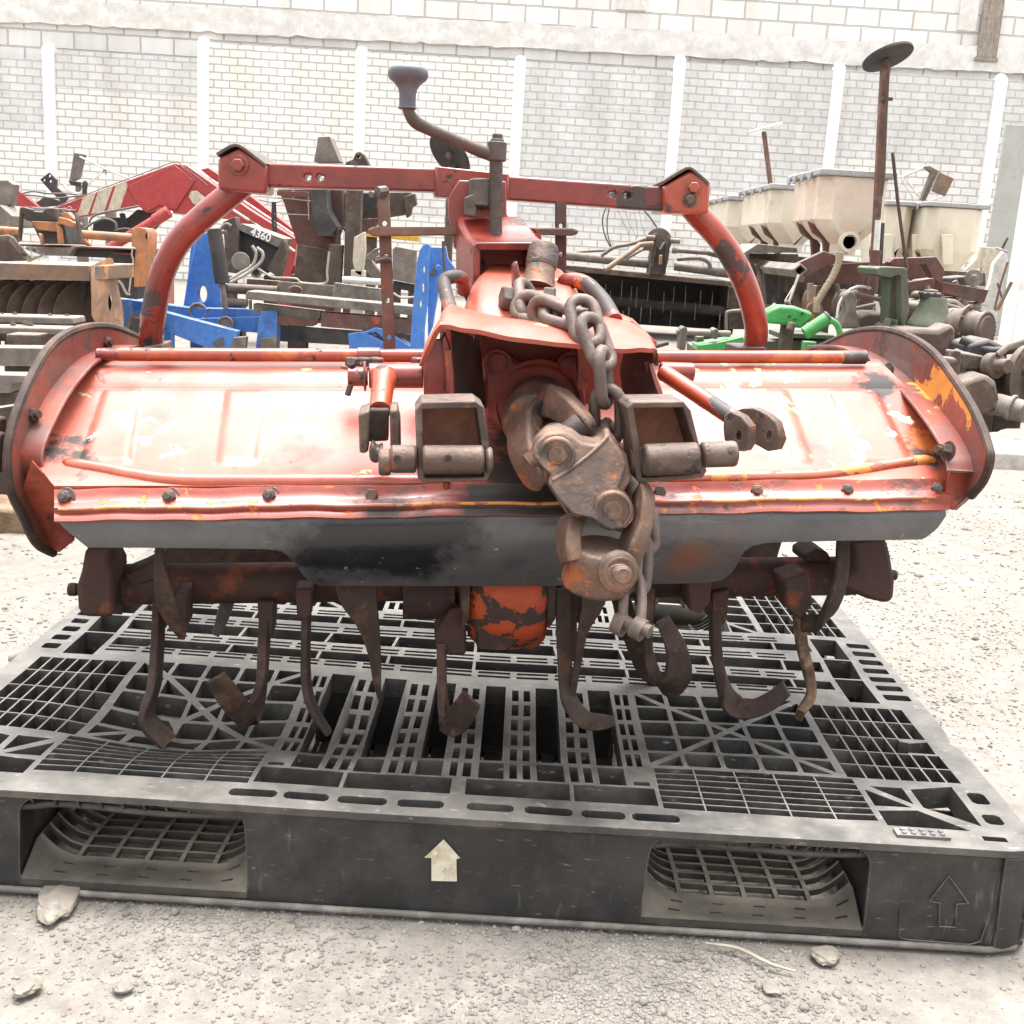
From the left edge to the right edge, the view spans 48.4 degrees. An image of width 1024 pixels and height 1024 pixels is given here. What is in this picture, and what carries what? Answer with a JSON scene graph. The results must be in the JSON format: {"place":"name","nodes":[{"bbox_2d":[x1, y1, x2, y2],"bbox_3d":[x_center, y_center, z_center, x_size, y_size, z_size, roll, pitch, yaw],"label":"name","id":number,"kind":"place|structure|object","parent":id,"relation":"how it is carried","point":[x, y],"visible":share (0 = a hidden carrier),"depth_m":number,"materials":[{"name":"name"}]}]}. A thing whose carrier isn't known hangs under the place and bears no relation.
{"place":"outdoors","nodes":[
{"label":"outdoors","id":0,"kind":"place"},
{"bbox_2d":[0,279,1023,1023],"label":"ground","id":1,"kind":"structure","parent":0,"point":[986,999],"depth_m":1.16,"materials":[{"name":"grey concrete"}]},
{"bbox_2d":[0,494,24,533],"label":"timber","id":2,"kind":"object","parent":1,"relation":"on","point":[10,522],"depth_m":2.50,"materials":[{"name":"brown wood"}]},
{"bbox_2d":[0,180,33,279],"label":"grey cabinet","id":3,"kind":"object","parent":1,"relation":"on","point":[9,208],"visible":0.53,"depth_m":7.08,"materials":[{"name":"metal"}]},
{"bbox_2d":[0,332,50,494],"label":"ground rack","id":4,"kind":"object","parent":1,"relation":"on","point":[19,352],"visible":0.41,"depth_m":2.75,"materials":[{"name":"grey metal"}]},
{"bbox_2d":[12,976,43,997],"bbox_3d":[-0.442,0.433,1.039,0.028,0.009,0.022,-8,18,-40],"label":"stone","id":5,"kind":"object","parent":1,"relation":"on","point":[26,987],"visible":1,"depth_m":1.03,"materials":[{"name":"grey stone"}]},
{"bbox_2d":[0,321,72,334],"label":"channel bar","id":6,"kind":"object","parent":1,"relation":"on","point":[25,326],"visible":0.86,"depth_m":2.91,"materials":[{"name":"grey metal"}]},
{"bbox_2d":[0,312,84,344],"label":"channel bar","id":7,"kind":"object","parent":1,"relation":"on","point":[49,318],"visible":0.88,"depth_m":3.03,"materials":[{"name":"grey metal"}]},
{"bbox_2d":[36,885,79,924],"bbox_3d":[-0.469,0.400,1.171,0.046,0.017,0.083,4,13,0],"label":"stone","id":8,"kind":"object","parent":1,"relation":"on","point":[55,903],"visible":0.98,"depth_m":1.16,"materials":[{"name":"grey stone"}]},
{"bbox_2d":[0,235,133,340],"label":"disc rotor","id":9,"kind":"object","parent":1,"relation":"on","point":[29,285],"visible":0.79,"depth_m":3.79,"materials":[{"name":"brown metal"}]},
{"bbox_2d":[0,206,158,344],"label":"orange cultivator","id":10,"kind":"object","parent":1,"relation":"on","point":[61,232],"visible":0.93,"depth_m":5.45,"materials":[{"name":"paint"}]},
{"bbox_2d":[63,153,130,294],"bbox_3d":[-3.732,-2.594,10.335,0.626,1.250,0.200,4,13,0],"label":"lattice frame","id":11,"kind":"object","parent":1,"relation":"on","point":[78,161],"visible":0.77,"depth_m":10.23,"materials":[{"name":"grey metal"}]},
{"bbox_2d":[112,981,133,994],"bbox_3d":[-0.359,0.438,1.049,0.018,0.008,0.018,-8,17,-40],"label":"stone","id":12,"kind":"object","parent":1,"relation":"on","point":[122,987],"visible":1,"depth_m":1.05,"materials":[{"name":"grey stone"}]},
{"bbox_2d":[16,162,296,305],"bbox_3d":[-2.642,-2.052,8.603,2.116,1.123,0.728,4,13,0],"label":"front loader","id":13,"kind":"object","parent":1,"relation":"on","point":[157,196],"visible":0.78,"depth_m":8.33,"materials":[{"name":"red paint"}]},
{"bbox_2d":[121,228,280,347],"bbox_3d":[-1.644,-1.163,6.052,0.965,0.684,0.548,9,14,24],"label":"blue implement","id":14,"kind":"object","parent":1,"relation":"on","point":[195,320],"visible":0.79,"depth_m":6.04,"materials":[{"name":"paint"}]},
{"bbox_2d":[220,217,329,307],"bbox_3d":[-1.414,-1.373,6.859,0.688,0.751,0.459,4,13,0],"label":"numbered box","id":15,"kind":"object","parent":1,"relation":"on","point":[260,250],"visible":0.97,"depth_m":6.72,"materials":[{"name":"grey metal"}]},
{"bbox_2d":[222,276,412,347],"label":"dusty beams","id":16,"kind":"structure","parent":1,"relation":"on","point":[301,327],"depth_m":5.96,"materials":[{"name":"grey metal"}]},
{"bbox_2d":[258,136,416,322],"bbox_3d":[-1.155,-1.838,7.696,0.985,1.302,0.610,4,13,0],"label":"mast","id":17,"kind":"object","parent":1,"relation":"on","point":[317,219],"visible":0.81,"depth_m":7.57,"materials":[{"name":"brown metal"}]},
{"bbox_2d":[343,152,369,312],"bbox_3d":[-1.021,-1.730,7.478,0.150,1.208,0.120,4,13,0],"label":"bearing bracket","id":18,"kind":"object","parent":1,"relation":"on","point":[353,213],"visible":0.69,"depth_m":7.40,"materials":[{"name":"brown metal"}]},
{"bbox_2d":[350,232,366,313],"bbox_3d":[-0.935,-1.340,6.931,0.081,0.711,0.080,4,13,0],"label":"plank","id":19,"kind":"object","parent":1,"relation":"on","point":[359,251],"visible":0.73,"depth_m":6.85,"materials":[{"name":"beige wood"}]},
{"bbox_2d":[364,248,387,314],"bbox_3d":[-0.877,-1.379,7.306,0.150,0.622,0.130,4,13,0],"label":"lever casting","id":20,"kind":"object","parent":1,"relation":"on","point":[371,268],"visible":0.48,"depth_m":7.25,"materials":[{"name":"grey metal"}]},
{"bbox_2d":[348,327,409,348],"bbox_3d":[-0.677,-0.845,5.934,0.342,0.236,0.120,4,13,0],"label":"blue bracket","id":21,"kind":"object","parent":1,"relation":"on","point":[364,338],"visible":0.47,"depth_m":5.87,"materials":[{"name":"metal"}]},
{"bbox_2d":[389,246,416,317],"bbox_3d":[-0.625,-1.203,6.581,0.167,0.642,0.356,4,13,0],"label":"steel sheet","id":22,"kind":"object","parent":1,"relation":"on","point":[404,266],"visible":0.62,"depth_m":6.47,"materials":[{"name":"grey metal"}]},
{"bbox_2d":[410,241,455,348],"bbox_3d":[-0.392,-0.987,5.625,0.208,0.688,0.190,4,13,0],"label":"blue mast","id":23,"kind":"object","parent":1,"relation":"on","point":[435,262],"visible":0.82,"depth_m":5.55,"materials":[{"name":"metal"}]},
{"bbox_2d":[430,137,469,338],"bbox_3d":[-0.398,-1.581,6.813,0.190,1.296,0.300,-8,18,-40],"label":"harrow disc","id":24,"kind":"object","parent":1,"relation":"on","point":[447,155],"visible":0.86,"depth_m":6.74,"materials":[{"name":"metal"}]},
{"bbox_2d":[365,233,550,314],"bbox_3d":[-0.442,-1.795,8.898,1.452,0.752,0.130,4,13,0],"label":"yellow bar","id":25,"kind":"object","parent":1,"relation":"on","point":[371,242],"visible":0.14,"depth_m":8.82,"materials":[{"name":"paint"}]},
{"bbox_2d":[0,548,1023,952],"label":"plastic pallet","id":26,"kind":"object","parent":1,"relation":"on","point":[862,770],"visible":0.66,"depth_m":1.26,"materials":[{"name":"black plastic"}]},
{"bbox_2d":[0,63,994,748],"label":"rotary tiller","id":27,"kind":"object","parent":26,"relation":"on","point":[474,469],"visible":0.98,"depth_m":1.31,"materials":[{"name":"red paint"}]},
{"bbox_2d":[510,277,660,592],"bbox_3d":[0.083,-0.091,1.235,0.083,0.306,0.257,-8,17,-39],"label":"chain","id":28,"kind":"object","parent":27,"relation":"hanging from","point":[577,322],"visible":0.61,"depth_m":1.19,"materials":[{"name":"metal"}]},
{"bbox_2d":[609,570,653,641],"bbox_3d":[0.125,0.092,1.129,0.045,0.065,0.044,11,15,28],"label":"shackle","id":29,"kind":"object","parent":28,"relation":"hanging from","point":[639,627],"visible":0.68,"depth_m":1.12,"materials":[{"name":"metal"}]},
{"bbox_2d":[559,208,743,337],"bbox_3d":[1.171,-1.958,9.377,1.602,1.044,1.417,4,13,0],"label":"flail rake","id":30,"kind":"object","parent":1,"relation":"on","point":[654,294],"visible":0.85,"depth_m":9.50,"materials":[{"name":"brown metal"}]},
{"bbox_2d":[655,309,833,350],"bbox_3d":[1.254,-0.851,6.018,0.995,0.443,0.460,4,13,0],"label":"green rail","id":31,"kind":"object","parent":1,"relation":"on","point":[715,342],"visible":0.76,"depth_m":5.83,"materials":[{"name":"metal"}]},
{"bbox_2d":[705,942,795,971],"bbox_3d":[0.240,0.447,1.148,0.092,0.006,0.010,10,15,26],"label":"twig","id":32,"kind":"object","parent":1,"relation":"on","point":[751,954],"visible":1,"depth_m":1.15,"materials":[{"name":"beige wood"}]},
{"bbox_2d":[762,981,782,996],"bbox_3d":[0.252,0.462,1.105,0.020,0.007,0.020,4,13,0],"label":"stone","id":33,"kind":"object","parent":1,"relation":"on","point":[772,988],"visible":1,"depth_m":1.10,"materials":[{"name":"grey stone"}]},
{"bbox_2d":[765,300,811,350],"bbox_3d":[1.354,-0.802,5.694,0.236,0.508,0.189,4,13,0],"label":"green casting","id":34,"kind":"object","parent":1,"relation":"on","point":[788,317],"visible":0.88,"depth_m":5.61,"materials":[{"name":"paint"}]},
{"bbox_2d":[801,311,842,349],"bbox_3d":[1.452,-0.721,5.447,0.193,0.476,0.145,4,13,0],"label":"green cylinder","id":35,"kind":"object","parent":1,"relation":"on","point":[819,323],"visible":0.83,"depth_m":5.35,"materials":[{"name":"paint"}]},
{"bbox_2d":[810,945,839,966],"bbox_3d":[0.318,0.451,1.161,0.029,0.010,0.033,12,15,31],"label":"stone","id":36,"kind":"object","parent":1,"relation":"on","point":[826,955],"visible":1,"depth_m":1.16,"materials":[{"name":"grey stone"}]},
{"bbox_2d":[708,41,990,332],"bbox_3d":[2.430,-1.902,7.846,2.114,1.789,4.227,4,13,0],"label":"seed planter","id":37,"kind":"object","parent":1,"relation":"on","point":[840,213],"visible":0.81,"depth_m":6.76,"materials":[{"name":"beige plastic"}]},
{"bbox_2d":[835,285,918,328],"bbox_3d":[1.872,-0.896,6.029,0.459,0.600,0.500,4,13,0],"label":"drive shaft","id":38,"kind":"object","parent":1,"relation":"on","point":[849,316],"visible":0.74,"depth_m":5.78,"materials":[{"name":"grey metal"}]},
{"bbox_2d":[857,266,908,325],"bbox_3d":[1.867,-0.870,5.701,0.271,0.698,0.350,4,13,0],"label":"green pedestal","id":39,"kind":"object","parent":1,"relation":"on","point":[894,308],"visible":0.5,"depth_m":5.55,"materials":[{"name":"metal"}]},
{"bbox_2d":[874,166,953,311],"bbox_3d":[3.337,-2.125,9.597,0.510,1.529,0.190,4,13,0],"label":"truss stand","id":40,"kind":"object","parent":1,"relation":"on","point":[942,182],"visible":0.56,"depth_m":9.43,"materials":[{"name":"grey metal"}]},
{"bbox_2d":[874,289,956,355],"bbox_3d":[1.982,-0.784,5.571,0.328,0.606,0.500,4,13,0],"label":"bell gearbox","id":41,"kind":"object","parent":1,"relation":"on","point":[926,321],"visible":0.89,"depth_m":5.47,"materials":[{"name":"green metal"}]},
{"bbox_2d":[908,291,964,319],"bbox_3d":[2.280,-0.912,6.250,0.336,0.578,0.450,4,13,0],"label":"scrap housing","id":42,"kind":"object","parent":1,"relation":"on","point":[952,303],"visible":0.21,"depth_m":6.09,"materials":[{"name":"brown metal"}]},
{"bbox_2d":[945,304,995,340],"bbox_3d":[2.197,-0.744,5.582,0.280,0.548,0.431,4,13,0],"label":"axle hub","id":43,"kind":"object","parent":1,"relation":"on","point":[971,319],"visible":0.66,"depth_m":5.39,"materials":[{"name":"grey metal"}]},
{"bbox_2d":[963,269,982,305],"bbox_3d":[2.981,-1.237,7.508,0.112,0.717,0.112,4,13,0],"label":"sprocket","id":44,"kind":"object","parent":1,"relation":"on","point":[973,278],"visible":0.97,"depth_m":7.40,"materials":[{"name":"grey metal"}]},
{"bbox_2d":[964,247,1001,340],"bbox_3d":[3.338,-1.467,8.236,0.280,0.874,0.200,4,13,0],"label":"cream board","id":45,"kind":"object","parent":1,"relation":"on","point":[985,257],"visible":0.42,"depth_m":8.06,"materials":[{"name":"beige wood"}]},
{"bbox_2d":[943,338,1023,431],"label":"axle housing","id":46,"kind":"object","parent":1,"relation":"on","point":[999,402],"visible":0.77,"depth_m":4.80,"materials":[{"name":"grey metal"}]},
{"bbox_2d":[950,335,1023,378],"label":"pipe bundle","id":47,"kind":"object","parent":1,"relation":"on","point":[993,365],"visible":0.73,"depth_m":5.06,"materials":[{"name":"metal"}]},
{"bbox_2d":[976,237,1012,320],"bbox_3d":[2.885,-1.191,6.864,0.127,0.911,0.210,4,13,0],"label":"white plank","id":48,"kind":"object","parent":1,"relation":"on","point":[998,268],"visible":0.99,"depth_m":6.81,"materials":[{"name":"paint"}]},
{"bbox_2d":[987,124,1023,336],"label":"metal sheet","id":49,"kind":"object","parent":1,"relation":"on","point":[1007,195],"visible":0.48,"depth_m":12.08,"materials":[{"name":"grey metal"}]},
{"bbox_2d":[989,429,1023,440],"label":"stone","id":50,"kind":"object","parent":1,"relation":"on","point":[1012,434],"visible":0.28,"depth_m":4.51,"materials":[{"name":"beige stone"}]},
{"bbox_2d":[991,438,1023,469],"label":"concrete slab","id":51,"kind":"structure","parent":1,"relation":"on","point":[1009,454],"depth_m":4.16,"materials":[{"name":"grey concrete"}]},
{"bbox_2d":[0,0,1023,304],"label":"block wall","id":52,"kind":"structure","parent":0,"point":[942,36],"depth_m":13.75,"materials":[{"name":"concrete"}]},
{"bbox_2d":[974,0,1004,61],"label":"wooden board","id":53,"kind":"object","parent":52,"relation":"on","point":[990,29],"visible":1,"depth_m":13.64,"materials":[{"name":"brown wood"}]},
{"bbox_2d":[998,177,1023,345],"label":"white column","id":54,"kind":"structure","parent":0,"point":[1012,325],"depth_m":10.43,"materials":[{"name":"white paint"}]}
]}

